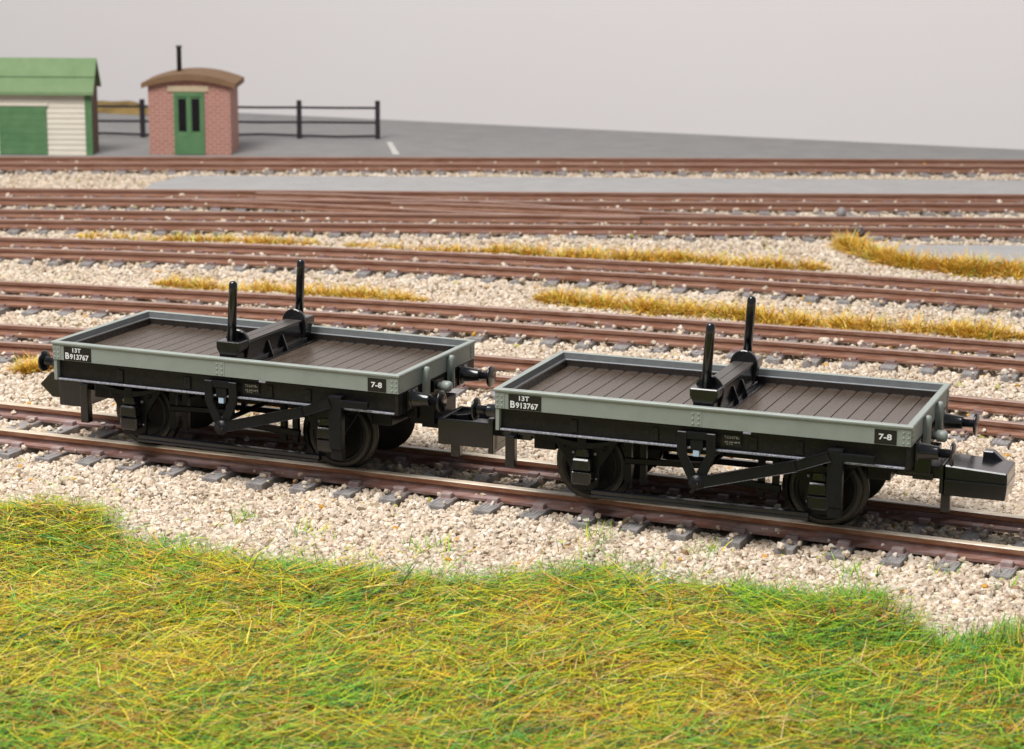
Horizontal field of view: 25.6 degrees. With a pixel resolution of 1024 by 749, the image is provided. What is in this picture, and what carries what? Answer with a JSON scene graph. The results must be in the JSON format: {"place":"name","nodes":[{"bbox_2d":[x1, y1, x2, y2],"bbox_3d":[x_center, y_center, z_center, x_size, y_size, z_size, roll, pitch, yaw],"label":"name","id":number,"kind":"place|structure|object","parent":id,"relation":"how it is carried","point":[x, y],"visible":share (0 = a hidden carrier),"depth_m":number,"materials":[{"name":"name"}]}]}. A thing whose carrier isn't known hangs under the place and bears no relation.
{"place":"outdoors","nodes":[
{"label":"outdoors","id":0,"kind":"place"},
{"bbox_2d":[0,476,1023,748],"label":"turf","id":1,"kind":"structure","parent":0,"point":[480,656],"depth_m":24.15,"materials":[{"name":"green plant"}]},
{"bbox_2d":[0,0,1023,149],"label":"sky","id":2,"kind":"structure","parent":0,"point":[936,72],"depth_m":76.61,"materials":[{"name":"grey"}]},
{"bbox_2d":[0,113,1023,158],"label":"tarmac yard","id":3,"kind":"structure","parent":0,"point":[422,139],"depth_m":69.80,"materials":[{"name":"grey asphalt"}]},
{"bbox_2d":[0,57,100,154],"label":"goods shed","id":4,"kind":"structure","parent":3,"relation":"on","point":[48,106],"depth_m":66.13,"materials":[{"name":"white wood"}]},
{"bbox_2d":[0,106,47,154],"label":"door","id":5,"kind":"structure","parent":4,"relation":"in","point":[22,130],"depth_m":66.18,"materials":[{"name":"green paint"}]},
{"bbox_2d":[98,101,147,114],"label":"grass bank","id":6,"kind":"structure","parent":3,"relation":"on","point":[129,111],"depth_m":78.20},
{"bbox_2d":[141,45,243,154],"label":"brick hut","id":7,"kind":"object","parent":3,"relation":"on","point":[192,111],"visible":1,"depth_m":66.36,"materials":[{"name":"pink"}]},
{"bbox_2d":[173,92,204,154],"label":"door","id":8,"kind":"structure","parent":7,"relation":"in","point":[189,121],"depth_m":66.36,"materials":[{"name":"green paint"}]},
{"bbox_2d":[98,99,379,138],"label":"rail fence","id":9,"kind":"object","parent":3,"relation":"on","point":[142,106],"visible":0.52,"depth_m":70.69,"materials":[{"name":"black metal"}]},
{"bbox_2d":[387,142,398,153],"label":"painted line","id":10,"kind":"object","parent":3,"relation":"on","point":[393,149],"visible":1,"depth_m":68.43,"materials":[{"name":"paint"}]},
{"bbox_2d":[0,171,1023,644],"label":"ground","id":11,"kind":"structure","parent":0,"point":[672,527],"depth_m":39.99,"materials":[{"name":"grey gravel"}]},
{"bbox_2d":[2,349,53,377],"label":"dry grass","id":12,"kind":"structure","parent":11,"relation":"on","point":[30,365],"depth_m":37.40,"materials":[{"name":"yellow plant"}]},
{"bbox_2d":[69,230,327,245],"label":"dry grass","id":13,"kind":"structure","parent":11,"relation":"on","point":[200,238],"depth_m":50.72,"materials":[{"name":"yellow plant"}]},
{"bbox_2d":[151,272,429,301],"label":"dry grass","id":14,"kind":"structure","parent":11,"relation":"on","point":[266,287],"depth_m":44.48,"materials":[{"name":"yellow plant"}]},
{"bbox_2d":[341,240,486,252],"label":"dry grass","id":15,"kind":"structure","parent":11,"relation":"on","point":[446,248],"depth_m":49.82,"materials":[{"name":"yellow plant"}]},
{"bbox_2d":[0,160,1023,650],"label":"ballast","id":16,"kind":"structure","parent":11,"relation":"on","point":[184,502],"depth_m":31.27,"materials":[{"name":"gravel"}]},
{"bbox_2d":[0,401,1023,579],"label":"railway track","id":17,"kind":"structure","parent":11,"relation":"on","point":[1008,559],"depth_m":30.01,"materials":[{"name":"metal"}]},
{"bbox_2d":[38,259,495,467],"bbox_3d":[-3.620,-0.221,31.631,6.703,2.561,2.619,6,14,22],"label":"bolster wagon","id":18,"kind":"object","parent":17,"relation":"on","point":[355,398],"visible":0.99,"depth_m":31.04,"materials":[{"name":"grey paint"}]},
{"bbox_2d":[438,296,1015,524],"bbox_3d":[2.662,0.410,28.977,7.504,2.561,2.619,5,13,20],"label":"bolster wagon","id":19,"kind":"object","parent":17,"relation":"on","point":[838,449],"visible":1,"depth_m":28.35,"materials":[{"name":"grey paint"}]},
{"bbox_2d":[0,280,1023,383],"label":"railway track","id":20,"kind":"structure","parent":11,"relation":"on","point":[36,299],"depth_m":40.87,"materials":[{"name":"metal"}]},
{"bbox_2d":[0,237,1023,318],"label":"railway track","id":21,"kind":"structure","parent":11,"relation":"on","point":[39,249],"depth_m":46.72,"materials":[{"name":"metal"}]},
{"bbox_2d":[0,209,1023,243],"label":"railway track","id":22,"kind":"structure","parent":11,"relation":"on","point":[545,226],"depth_m":52.05,"materials":[{"name":"metal"}]},
{"bbox_2d":[0,156,1023,178],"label":"railway track","id":23,"kind":"structure","parent":11,"relation":"on","point":[221,165],"depth_m":62.97,"materials":[{"name":"metal"}]},
{"bbox_2d":[0,188,1023,216],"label":"railway track","id":24,"kind":"structure","parent":11,"relation":"on","point":[788,204],"depth_m":57.04,"materials":[{"name":"metal"}]},
{"bbox_2d":[182,192,777,223],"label":"crossover track","id":25,"kind":"structure","parent":24,"relation":"on","point":[485,207],"depth_m":54.97,"materials":[{"name":"brown metal"}]},
{"bbox_2d":[0,324,1023,449],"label":"railway track","id":26,"kind":"structure","parent":11,"relation":"on","point":[47,335],"depth_m":36.32,"materials":[{"name":"metal"}]},
{"bbox_2d":[144,502,1023,621],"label":"grass sprigs","id":27,"kind":"object","parent":11,"relation":"on","point":[587,535],"depth_m":27.72,"materials":[{"name":"green plant"}]},
{"bbox_2d":[475,239,836,271],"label":"dry grass","id":28,"kind":"structure","parent":11,"relation":"on","point":[674,257],"depth_m":48.53,"materials":[{"name":"yellow plant"}]},
{"bbox_2d":[530,283,1023,341],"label":"dry grass","id":29,"kind":"structure","parent":11,"relation":"on","point":[764,316],"depth_m":42.04,"materials":[{"name":"yellow plant"}]},
{"bbox_2d":[818,207,863,216],"bbox_3d":[7.976,-3.878,54.597,1.100,0.360,0.280,0,13,0],"label":"point lever","id":30,"kind":"object","parent":11,"relation":"on","point":[841,211],"visible":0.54,"depth_m":54.53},
{"bbox_2d":[835,227,884,241],"bbox_3d":[7.951,-3.195,51.522,1.100,0.360,0.280,0,13,0],"label":"point lever","id":31,"kind":"object","parent":11,"relation":"on","point":[877,238],"visible":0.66,"depth_m":51.41,"materials":[{"name":"grey"}]},
{"bbox_2d":[823,227,1023,280],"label":"dry grass","id":32,"kind":"structure","parent":11,"relation":"on","point":[889,257],"depth_m":47.73,"materials":[{"name":"yellow plant"}]},
{"bbox_2d":[895,245,1023,261],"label":"tarmac pad","id":33,"kind":"object","parent":11,"relation":"on","point":[1005,250],"visible":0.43,"depth_m":50.11,"materials":[{"name":"grey asphalt"}]},
{"bbox_2d":[145,176,1023,193],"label":"tarmac path","id":34,"kind":"structure","parent":0,"point":[562,184],"depth_m":60.31,"materials":[{"name":"grey asphalt"}]}
]}

